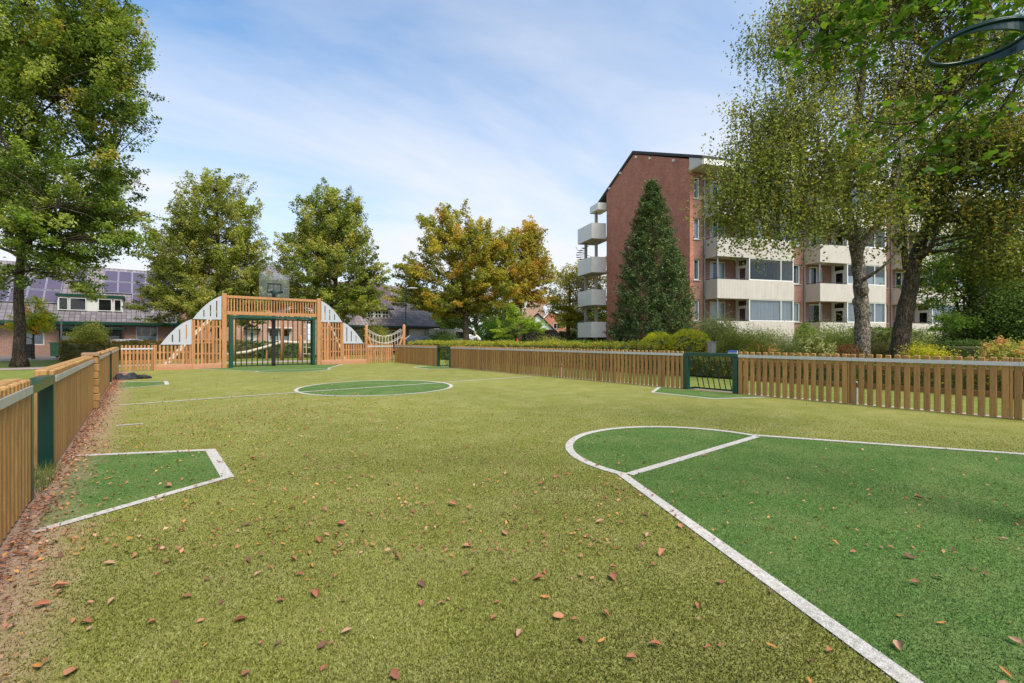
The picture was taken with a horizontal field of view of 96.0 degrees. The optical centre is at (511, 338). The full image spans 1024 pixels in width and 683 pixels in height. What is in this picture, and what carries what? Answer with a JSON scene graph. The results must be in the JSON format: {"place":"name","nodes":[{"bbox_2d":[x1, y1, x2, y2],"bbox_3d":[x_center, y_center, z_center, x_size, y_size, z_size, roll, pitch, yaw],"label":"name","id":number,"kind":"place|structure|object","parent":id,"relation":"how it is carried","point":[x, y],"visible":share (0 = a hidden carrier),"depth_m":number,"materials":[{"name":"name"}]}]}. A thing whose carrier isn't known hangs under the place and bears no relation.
{"place":"outdoors","nodes":[
{"label":"outdoors","id":0,"kind":"place"},
{"bbox_2d":[0,354,256,359],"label":"road","id":1,"kind":"structure","parent":0,"point":[41,358],"depth_m":27.68,"materials":[{"name":"asphalt"}]},
{"bbox_2d":[0,295,60,358],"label":"young tree","id":2,"kind":"object","parent":1,"relation":"on","point":[37,320],"visible":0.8,"depth_m":25.91,"materials":[{"name":"green plant"}]},
{"bbox_2d":[48,342,60,357],"bbox_3d":[-27.575,0.666,28.033,0.660,0.962,0.667,0,0,-4],"label":"wheelie bin","id":3,"kind":"object","parent":1,"relation":"on","point":[54,347],"visible":0.56,"depth_m":27.75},
{"bbox_2d":[62,317,111,343],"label":"shrub","id":4,"kind":"object","parent":1,"relation":"on","point":[88,331],"visible":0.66,"depth_m":29.95,"materials":[{"name":"green plant"}]},
{"bbox_2d":[0,352,256,360],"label":"kerb","id":5,"kind":"structure","parent":1,"relation":"on","point":[39,357],"depth_m":27.89,"materials":[{"name":"concrete"}]},
{"bbox_2d":[0,358,394,369],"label":"gravel path","id":6,"kind":"structure","parent":0,"point":[162,364],"depth_m":21.95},
{"bbox_2d":[165,316,214,364],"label":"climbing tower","id":7,"kind":"structure","parent":6,"relation":"on","point":[195,342],"depth_m":21.34,"materials":[{"name":"brown wood"}]},
{"bbox_2d":[301,319,328,359],"bbox_3d":[-10.886,-0.050,25.486,1.440,2.400,0.142,0,0,-19],"label":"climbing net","id":8,"kind":"object","parent":6,"relation":"on","point":[309,334],"visible":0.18,"depth_m":25.30,"materials":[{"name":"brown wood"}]},
{"bbox_2d":[204,340,256,358],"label":"hedge","id":9,"kind":"object","parent":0,"point":[238,347],"visible":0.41,"depth_m":27.68,"materials":[{"name":"green plant"}]},
{"bbox_2d":[194,264,305,343],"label":"brick house","id":10,"kind":"structure","parent":0,"point":[277,276],"depth_m":41.52,"materials":[{"name":"grey tile"}]},
{"bbox_2d":[323,281,439,353],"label":"garage house","id":11,"kind":"structure","parent":0,"point":[392,318],"depth_m":40.23,"materials":[{"name":"grey brick"}]},
{"bbox_2d":[0,362,1023,682],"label":"court turf","id":12,"kind":"structure","parent":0,"point":[486,386],"depth_m":2.81,"materials":[{"name":"plastic"}]},
{"bbox_2d":[0,379,32,544],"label":"picket fence","id":13,"kind":"object","parent":12,"relation":"on","point":[15,446],"visible":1,"depth_m":2.81,"materials":[{"name":"brown wood"}]},
{"bbox_2d":[29,375,54,501],"bbox_3d":[-3.787,0.735,3.665,0.104,0.830,1.140,0,0,-39],"label":"gate portal","id":14,"kind":"object","parent":12,"relation":"on","point":[44,387],"visible":0.59,"depth_m":4.02,"materials":[{"name":"green paint"}]},
{"bbox_2d":[34,356,93,468],"bbox_3d":[-5.524,0.713,5.772,0.178,0.874,4.352,0,0,-39],"label":"picket fence","id":15,"kind":"object","parent":12,"relation":"on","point":[73,393],"visible":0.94,"depth_m":4.99,"materials":[{"name":"brown wood"}]},
{"bbox_2d":[81,352,100,407],"bbox_3d":[-6.937,0.677,7.599,0.230,0.905,0.300,0,0,-39],"label":"plank post","id":16,"kind":"object","parent":12,"relation":"on","point":[96,383],"visible":0.63,"depth_m":7.54,"materials":[{"name":"brown wood"}]},
{"bbox_2d":[93,350,109,396],"bbox_3d":[-8.535,0.713,9.510,0.178,0.874,4.712,0,0,-39],"label":"picket fence","id":17,"kind":"object","parent":12,"relation":"on","point":[104,377],"visible":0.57,"depth_m":9.79,"materials":[{"name":"brown wood"}]},
{"bbox_2d":[105,347,118,380],"bbox_3d":[-12.293,0.713,14.174,0.178,0.874,4.932,0,0,-39],"label":"picket fence","id":18,"kind":"object","parent":12,"relation":"on","point":[115,360],"visible":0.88,"depth_m":13.85,"materials":[{"name":"brown wood"}]},
{"bbox_2d":[113,372,151,379],"bbox_3d":[-10.887,1.063,13.193,0.912,0.214,0.400,0,0,-42],"label":"jacket","id":19,"kind":"object","parent":12,"relation":"on","point":[132,375],"visible":0.92,"depth_m":13.09,"materials":[{"name":"black fabric"}]},
{"bbox_2d":[121,345,152,370],"bbox_3d":[-13.506,0.688,16.614,0.910,0.924,0.178,0,0,-39],"label":"picket fence","id":20,"kind":"object","parent":12,"relation":"on","point":[133,352],"visible":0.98,"depth_m":16.55,"materials":[{"name":"brown wood"}]},
{"bbox_2d":[153,293,367,369],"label":"goal wall","id":21,"kind":"structure","parent":12,"relation":"on","point":[322,309],"depth_m":18.29,"materials":[{"name":"brown wood"}]},
{"bbox_2d":[368,344,392,362],"bbox_3d":[-6.435,0.688,22.311,1.370,0.924,0.178,0,0,-39],"label":"picket fence","id":22,"kind":"object","parent":12,"relation":"on","point":[385,349],"visible":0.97,"depth_m":22.30,"materials":[{"name":"brown wood"}]},
{"bbox_2d":[395,345,436,365],"bbox_3d":[-4.396,0.713,21.049,0.178,0.874,4.100,0,0,-39],"label":"picket fence","id":23,"kind":"object","parent":12,"relation":"on","point":[420,354],"visible":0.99,"depth_m":20.81,"materials":[{"name":"brown wood"}]},
{"bbox_2d":[437,346,450,367],"bbox_3d":[-2.659,0.730,19.097,0.422,0.840,1.080,0,0,-39],"label":"gate portal","id":24,"kind":"object","parent":12,"relation":"on","point":[438,354],"visible":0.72,"depth_m":19.27,"materials":[{"name":"green paint"}]},
{"bbox_2d":[0,401,1023,682],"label":"turf fibre","id":25,"kind":"object","parent":12,"relation":"on","point":[626,631],"visible":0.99,"depth_m":2.28,"materials":[{"name":"plastic"}]},
{"bbox_2d":[0,373,1023,682],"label":"leaf litter","id":26,"kind":"object","parent":12,"relation":"on","point":[78,443],"visible":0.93,"depth_m":3.38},
{"bbox_2d":[35,364,1023,682],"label":"green turf patch","id":27,"kind":"object","parent":12,"relation":"on","point":[369,388],"visible":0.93,"depth_m":3.15,"materials":[{"name":"plastic"}]},
{"bbox_2d":[229,315,315,367],"bbox_3d":[-10.038,0.105,19.419,3.250,2.090,0.441,0,0,-39],"label":"football goal","id":28,"kind":"object","parent":27,"relation":"on","point":[312,320],"visible":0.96,"depth_m":19.43,"materials":[{"name":"green paint"}]},
{"bbox_2d":[31,364,1023,682],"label":"painted line","id":29,"kind":"object","parent":27,"relation":"on","point":[899,674],"visible":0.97,"depth_m":3.02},
{"bbox_2d":[924,15,1023,67],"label":"basketball hoop","id":30,"kind":"object","parent":27,"relation":"on","point":[1013,23],"visible":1,"depth_m":3.03,"materials":[{"name":"black paint"}]},
{"bbox_2d":[450,346,683,388],"bbox_3d":[0.792,0.713,14.609,0.178,0.874,10.200,0,0,-39],"label":"picket fence","id":31,"kind":"object","parent":12,"relation":"on","point":[509,359],"visible":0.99,"depth_m":13.13,"materials":[{"name":"brown wood"}]},
{"bbox_2d":[684,352,738,393],"bbox_3d":[4.483,0.730,10.231,0.422,0.840,1.210,0,0,-39],"label":"soccer goal","id":32,"kind":"object","parent":12,"relation":"on","point":[734,361],"visible":0.9,"depth_m":10.21,"materials":[{"name":"green paint"}]},
{"bbox_2d":[738,352,1023,418],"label":"picket fence","id":33,"kind":"object","parent":12,"relation":"on","point":[849,384],"visible":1,"depth_m":7.66,"materials":[{"name":"brown wood"}]},
{"bbox_2d":[0,340,1023,470],"bbox_3d":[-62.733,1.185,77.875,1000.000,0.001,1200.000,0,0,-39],"label":"lawn","id":34,"kind":"structure","parent":0,"point":[23,374],"depth_m":13.14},
{"bbox_2d":[0,0,168,366],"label":"lime tree","id":35,"kind":"object","parent":34,"relation":"on","point":[42,63],"visible":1,"depth_m":18.54,"materials":[{"name":"green plant"}]},
{"bbox_2d":[0,260,178,355],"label":"row house","id":36,"kind":"structure","parent":34,"relation":"on","point":[73,309],"depth_m":32.32,"materials":[{"name":"grey brick"}]},
{"bbox_2d":[26,331,43,344],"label":"window","id":37,"kind":"structure","parent":36,"relation":"in","point":[38,339],"depth_m":30.26,"materials":[{"name":"glass"}]},
{"bbox_2d":[58,297,68,309],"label":"window","id":38,"kind":"structure","parent":36,"relation":"in","point":[63,302],"depth_m":31.36,"materials":[{"name":"glass"}]},
{"bbox_2d":[59,326,76,343],"bbox_3d":[-30.007,0.075,31.153,0.850,2.050,0.070,0,0,-39],"label":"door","id":39,"kind":"structure","parent":36,"relation":"in","point":[66,331],"depth_m":31.05,"materials":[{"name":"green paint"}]},
{"bbox_2d":[69,298,85,310],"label":"window","id":40,"kind":"structure","parent":36,"relation":"in","point":[74,303],"depth_m":31.80,"materials":[{"name":"glass"}]},
{"bbox_2d":[98,299,111,310],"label":"window","id":41,"kind":"structure","parent":36,"relation":"in","point":[103,304],"depth_m":32.67,"materials":[{"name":"glass"}]},
{"bbox_2d":[105,326,121,340],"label":"window","id":42,"kind":"structure","parent":36,"relation":"in","point":[113,334],"depth_m":32.62,"materials":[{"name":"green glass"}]},
{"bbox_2d":[136,327,157,343],"bbox_3d":[-26.765,-0.330,33.784,1.260,1.400,0.100,0,0,-39],"label":"window","id":43,"kind":"structure","parent":36,"relation":"in","point":[147,338],"depth_m":33.88,"materials":[{"name":"white paint"}]},
{"bbox_2d":[57,338,210,360],"bbox_3d":[-21.180,0.579,27.013,7.824,1.214,1.314,0,0,-39],"label":"hedge","id":44,"kind":"object","parent":34,"relation":"on","point":[67,351],"visible":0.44,"depth_m":25.36,"materials":[{"name":"green plant"}]},
{"bbox_2d":[121,167,284,340],"bbox_3d":[-19.623,-5.012,29.965,8.853,12.346,8.537,0,0,-39],"label":"park tree","id":45,"kind":"object","parent":34,"relation":"on","point":[189,300],"visible":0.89,"depth_m":28.96,"materials":[{"name":"green plant"}]},
{"bbox_2d":[227,341,309,359],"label":"balance beam","id":46,"kind":"structure","parent":34,"relation":"on","point":[259,348],"depth_m":26.03,"materials":[{"name":"wood"}]},
{"bbox_2d":[267,283,282,365],"bbox_3d":[-10.031,-0.800,19.350,0.968,3.900,0.920,0,0,-5],"label":"basketball hoop","id":47,"kind":"object","parent":34,"relation":"on","point":[273,292],"visible":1,"depth_m":19.56,"materials":[{"name":"black paint"}]},
{"bbox_2d":[280,316,283,359],"bbox_3d":[-12.467,-0.100,25.013,0.180,2.500,0.174,0,0,-39],"label":"log post","id":48,"kind":"object","parent":34,"relation":"on","point":[281,346],"visible":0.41,"depth_m":24.94,"materials":[{"name":"brown wood"}]},
{"bbox_2d":[256,340,309,358],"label":"hedge","id":49,"kind":"object","parent":34,"relation":"on","point":[285,350],"visible":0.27,"depth_m":28.44,"materials":[{"name":"green plant"}]},
{"bbox_2d":[264,177,391,355],"bbox_3d":[-12.413,-4.929,31.947,7.682,12.182,8.125,0,0,-39],"label":"park tree","id":50,"kind":"object","parent":34,"relation":"on","point":[332,235],"visible":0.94,"depth_m":31.14,"materials":[{"name":"green plant"}]},
{"bbox_2d":[354,320,392,353],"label":"shrub","id":51,"kind":"object","parent":34,"relation":"on","point":[379,331],"visible":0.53,"depth_m":33.67,"materials":[{"name":"green plant"}]},
{"bbox_2d":[364,329,402,358],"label":"rope bridge","id":52,"kind":"structure","parent":34,"relation":"on","point":[376,341],"depth_m":26.76,"materials":[{"name":"brown wood"}]},
{"bbox_2d":[389,335,431,352],"bbox_3d":[-7.492,0.428,36.510,4.230,1.436,1.830,0,0,-42],"label":"parked car","id":53,"kind":"object","parent":34,"relation":"on","point":[409,338],"visible":0.09,"depth_m":35.37,"materials":[{"name":"paint"}]},
{"bbox_2d":[425,326,463,343],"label":"shrub","id":54,"kind":"object","parent":34,"relation":"on","point":[443,336],"visible":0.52,"depth_m":36.57,"materials":[{"name":"green plant"}]},
{"bbox_2d":[424,329,473,343],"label":"parked van","id":55,"kind":"object","parent":34,"relation":"on","point":[459,332],"visible":0.06,"depth_m":42.15,"materials":[{"name":"paint"}]},
{"bbox_2d":[381,198,530,340],"bbox_3d":[-4.586,-5.189,37.765,10.541,12.711,9.249,0,0,-39],"label":"maple tree","id":56,"kind":"object","parent":34,"relation":"on","point":[462,286],"visible":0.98,"depth_m":37.05,"materials":[{"name":"yellow plant"}]},
{"bbox_2d":[430,290,529,340],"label":"dark tree","id":57,"kind":"object","parent":34,"relation":"on","point":[457,323],"visible":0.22,"depth_m":51.33,"materials":[{"name":"green plant"}]},
{"bbox_2d":[471,316,515,341],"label":"shrub","id":58,"kind":"object","parent":34,"relation":"on","point":[490,326],"visible":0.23,"depth_m":44.74,"materials":[{"name":"green plant"}]},
{"bbox_2d":[471,321,538,341],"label":"shrub","id":59,"kind":"object","parent":34,"relation":"on","point":[497,338],"visible":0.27,"depth_m":42.59,"materials":[{"name":"green plant"}]},
{"bbox_2d":[489,305,548,341],"bbox_3d":[0.265,-0.685,32.855,3.898,3.671,3.868,0,0,-39],"label":"young tree","id":60,"kind":"object","parent":34,"relation":"on","point":[531,324],"visible":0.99,"depth_m":32.72,"materials":[{"name":"green plant"}]},
{"bbox_2d":[491,215,559,343],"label":"maple tree","id":61,"kind":"object","parent":34,"relation":"on","point":[535,270],"visible":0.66,"depth_m":41.30,"materials":[{"name":"yellow plant"}]},
{"bbox_2d":[407,339,658,369],"bbox_3d":[-0.760,0.572,23.149,1.264,1.218,18.294,0,0,-39],"label":"hedge","id":62,"kind":"object","parent":34,"relation":"on","point":[620,346],"visible":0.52,"depth_m":19.54,"materials":[{"name":"green plant"}]},
{"bbox_2d":[522,302,544,318],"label":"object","id":63,"kind":"structure","parent":34,"relation":"on","point":[530,312],"depth_m":128.00,"materials":[{"name":"paint"}]},
{"bbox_2d":[516,329,564,344],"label":"car","id":64,"kind":"object","parent":34,"relation":"on","point":[555,333],"visible":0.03,"depth_m":43.03,"materials":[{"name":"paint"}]},
{"bbox_2d":[530,331,561,344],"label":"shrub","id":65,"kind":"object","parent":34,"relation":"on","point":[546,338],"visible":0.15,"depth_m":33.52,"materials":[{"name":"green plant"}]},
{"bbox_2d":[538,256,606,340],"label":"maple tree","id":66,"kind":"object","parent":34,"relation":"on","point":[568,313],"visible":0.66,"depth_m":49.12,"materials":[{"name":"green plant"}]},
{"bbox_2d":[559,330,606,341],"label":"hedge","id":67,"kind":"object","parent":34,"relation":"on","point":[562,334],"visible":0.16,"depth_m":50.94,"materials":[{"name":"green plant"}]},
{"bbox_2d":[603,178,704,345],"bbox_3d":[7.772,-3.763,25.036,5.795,9.922,5.394,0,0,-39],"label":"conifer","id":68,"kind":"object","parent":34,"relation":"on","point":[671,267],"visible":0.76,"depth_m":24.24,"materials":[{"name":"green plant"}]},
{"bbox_2d":[640,330,673,364],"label":"globe shrub","id":69,"kind":"object","parent":34,"relation":"on","point":[661,340],"visible":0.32,"depth_m":17.19,"materials":[{"name":"green plant"}]},
{"bbox_2d":[666,328,710,357],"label":"globe shrub","id":70,"kind":"object","parent":34,"relation":"on","point":[692,340],"visible":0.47,"depth_m":16.55,"materials":[{"name":"green plant"}]},
{"bbox_2d":[707,341,716,352],"bbox_3d":[7.063,0.620,16.300,0.300,1.060,0.240,0,0,-39],"label":"utility box","id":71,"kind":"object","parent":34,"relation":"on","point":[711,346],"visible":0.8,"depth_m":16.23,"materials":[{"name":"metal"}]},
{"bbox_2d":[688,297,753,357],"bbox_3d":[9.314,-0.793,20.805,3.292,3.934,3.205,0,0,-41],"label":"shrub","id":72,"kind":"object","parent":34,"relation":"on","point":[719,326],"visible":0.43,"depth_m":20.43,"materials":[{"name":"green plant"}]},
{"bbox_2d":[708,326,774,358],"bbox_3d":[9.160,0.256,18.523,2.829,1.811,2.684,0,0,3],"label":"shrub","id":73,"kind":"object","parent":34,"relation":"on","point":[734,343],"visible":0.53,"depth_m":18.37,"materials":[{"name":"green plant"}]},
{"bbox_2d":[738,339,783,359],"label":"hydrangea","id":74,"kind":"object","parent":34,"relation":"on","point":[761,348],"visible":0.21,"depth_m":14.90,"materials":[{"name":"green plant"}]},
{"bbox_2d":[731,321,796,348],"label":"shrub","id":75,"kind":"object","parent":34,"relation":"on","point":[774,338],"visible":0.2,"depth_m":21.38,"materials":[{"name":"green plant"}]},
{"bbox_2d":[792,321,814,341],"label":"evergreen shrub","id":76,"kind":"object","parent":34,"relation":"on","point":[804,323],"visible":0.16,"depth_m":21.90,"materials":[{"name":"green plant"}]},
{"bbox_2d":[781,331,837,361],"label":"hydrangea","id":77,"kind":"object","parent":34,"relation":"on","point":[810,343],"visible":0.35,"depth_m":15.75,"materials":[{"name":"green plant"}]},
{"bbox_2d":[672,0,978,363],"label":"birch tree","id":78,"kind":"object","parent":34,"relation":"on","point":[782,139],"visible":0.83,"depth_m":13.06,"materials":[{"name":"green plant"}]},
{"bbox_2d":[785,303,881,355],"bbox_3d":[13.832,-0.462,19.971,3.664,3.277,3.926,0,0,13],"label":"shrub","id":79,"kind":"object","parent":34,"relation":"on","point":[836,335],"visible":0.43,"depth_m":19.57,"materials":[{"name":"green plant"}]},
{"bbox_2d":[648,349,1023,392],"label":"hedge","id":80,"kind":"object","parent":34,"relation":"on","point":[713,367],"visible":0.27,"depth_m":11.73,"materials":[{"name":"green plant"}]},
{"bbox_2d":[825,341,868,362],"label":"red leaf plant","id":81,"kind":"object","parent":34,"relation":"on","point":[847,349],"visible":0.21,"depth_m":13.39,"materials":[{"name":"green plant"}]},
{"bbox_2d":[871,337,890,362],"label":"shrub","id":82,"kind":"object","parent":34,"relation":"on","point":[885,351],"visible":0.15,"depth_m":15.92,"materials":[{"name":"green plant"}]},
{"bbox_2d":[847,325,928,355],"bbox_3d":[17.886,0.261,21.996,3.782,1.836,1.536,0,0,-17],"label":"hedge","id":83,"kind":"object","parent":34,"relation":"on","point":[886,333],"visible":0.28,"depth_m":21.23,"materials":[{"name":"green plant"}]},
{"bbox_2d":[767,0,1023,209],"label":"overhanging tree","id":84,"kind":"object","parent":34,"relation":"on","point":[866,12],"visible":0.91,"depth_m":5.21,"materials":[{"name":"green plant"}]},
{"bbox_2d":[892,340,960,365],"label":"shrub","id":85,"kind":"object","parent":34,"relation":"on","point":[916,350],"visible":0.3,"depth_m":13.42,"materials":[{"name":"yellow plant"}]},
{"bbox_2d":[909,327,944,353],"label":"shrub","id":86,"kind":"object","parent":34,"relation":"on","point":[926,341],"visible":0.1,"depth_m":21.06,"materials":[{"name":"green plant"}]},
{"bbox_2d":[840,0,1023,363],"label":"birch tree","id":87,"kind":"object","parent":34,"relation":"on","point":[1010,173],"visible":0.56,"depth_m":13.75,"materials":[{"name":"green plant"}]},
{"bbox_2d":[897,206,1023,345],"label":"garden tree","id":88,"kind":"object","parent":34,"relation":"on","point":[935,280],"visible":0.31,"depth_m":16.46,"materials":[{"name":"green plant"}]},
{"bbox_2d":[930,337,995,366],"bbox_3d":[13.516,0.559,13.809,1.582,1.215,1.234,0,0,39],"label":"hedge","id":89,"kind":"object","parent":34,"relation":"on","point":[966,351],"visible":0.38,"depth_m":13.59,"materials":[{"name":"green plant"}]},
{"bbox_2d":[918,297,1012,348],"bbox_3d":[19.418,-0.361,18.925,4.080,3.129,3.989,0,0,-30],"label":"shrub","id":90,"kind":"object","parent":34,"relation":"on","point":[945,336],"visible":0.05,"depth_m":19.40,"materials":[{"name":"green plant"}]},
{"bbox_2d":[922,270,1023,347],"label":"shrub","id":91,"kind":"object","parent":34,"relation":"on","point":[1002,319],"visible":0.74,"depth_m":15.79,"materials":[{"name":"green plant"}]},
{"bbox_2d":[969,334,1023,368],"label":"hydrangea","id":92,"kind":"object","parent":34,"relation":"on","point":[1006,349],"visible":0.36,"depth_m":11.88,"materials":[{"name":"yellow plant"}]},
{"bbox_2d":[0,0,1023,339],"label":"sky","id":93,"kind":"structure","parent":0,"point":[516,109],"materials":[{"name":"blue"}]},
{"bbox_2d":[532,313,554,329],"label":"gabled house","id":94,"kind":"structure","parent":0,"point":[539,318],"depth_m":90.00,"materials":[{"name":"white paint"}]},
{"bbox_2d":[543,309,565,332],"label":"gabled house","id":95,"kind":"structure","parent":0,"point":[551,322],"depth_m":112.00,"materials":[{"name":"orange brick"}]},
{"bbox_2d":[443,366,1023,418],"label":"grass","id":96,"kind":"structure","parent":0,"point":[781,396],"depth_m":9.33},
{"bbox_2d":[770,321,812,360],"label":"ornamental grass","id":97,"kind":"object","parent":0,"point":[788,350],"depth_m":15.46,"materials":[{"name":"green plant"}]},
{"bbox_2d":[576,151,1023,354],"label":"apartment building","id":98,"kind":"structure","parent":0,"point":[779,294],"depth_m":34.09,"materials":[{"name":"red brick"}]},
{"bbox_2d":[693,218,700,239],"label":"window","id":99,"kind":"structure","parent":98,"relation":"in","point":[696,229],"depth_m":31.83,"materials":[{"name":"glass"}]},
{"bbox_2d":[710,302,724,320],"bbox_3d":[14.327,-1.775,32.297,1.360,1.650,0.170,0,0,-16],"label":"window","id":100,"kind":"structure","parent":98,"relation":"in","point":[712,306],"depth_m":32.32,"materials":[{"name":"glass"}]},
{"bbox_2d":[710,261,724,279],"bbox_3d":[14.330,-4.575,32.288,1.360,1.650,0.150,0,0,-16],"label":"window","id":101,"kind":"structure","parent":98,"relation":"in","point":[721,265],"depth_m":32.39,"materials":[{"name":"glass"}]},
{"bbox_2d":[748,299,793,321],"bbox_3d":[17.950,-1.970,31.969,3.820,1.520,0.169,0,0,-16],"label":"bay window","id":102,"kind":"structure","parent":98,"relation":"in","point":[758,309],"depth_m":31.99,"materials":[{"name":"glass"}]},
{"bbox_2d":[748,258,793,281],"bbox_3d":[17.964,-4.770,31.921,3.820,1.520,0.070,0,0,-16],"label":"bay window","id":103,"kind":"structure","parent":98,"relation":"in","point":[748,258],"depth_m":32.00,"materials":[{"name":"glass"}]},
{"bbox_2d":[794,302,801,322],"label":"window","id":104,"kind":"structure","parent":98,"relation":"in","point":[795,304],"depth_m":34.24,"materials":[{"name":"white paint"}]},
{"bbox_2d":[809,267,821,284],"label":"window","id":105,"kind":"structure","parent":98,"relation":"in","point":[817,268],"depth_m":34.71,"materials":[{"name":"white paint"}]},
{"bbox_2d":[846,302,885,322],"bbox_3d":[26.405,-1.970,34.410,3.820,1.520,0.170,0,0,-16],"label":"bay window","id":106,"kind":"structure","parent":98,"relation":"in","point":[875,316],"depth_m":34.67,"materials":[{"name":"glass"}]},
{"bbox_2d":[846,264,885,285],"bbox_3d":[26.414,-4.770,34.377,3.820,1.520,0.100,0,0,-16],"label":"bay window","id":107,"kind":"structure","parent":98,"relation":"in","point":[875,281],"depth_m":34.58,"materials":[{"name":"white paint"}]},
{"bbox_2d":[931,305,962,323],"bbox_3d":[34.859,-1.970,36.849,3.820,1.520,0.170,0,0,-16],"label":"bay window","id":108,"kind":"structure","parent":98,"relation":"in","point":[932,312],"depth_m":36.58,"materials":[{"name":"white paint"}]},
{"label":"gate paving","id":109,"kind":"structure","parent":0,"visible":0},
{"bbox_2d":[33,460,64,498],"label":"grass tuft","id":110,"kind":"object","parent":109,"relation":"on","point":[48,471],"visible":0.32,"depth_m":3.75,"materials":[{"name":"green plant"}]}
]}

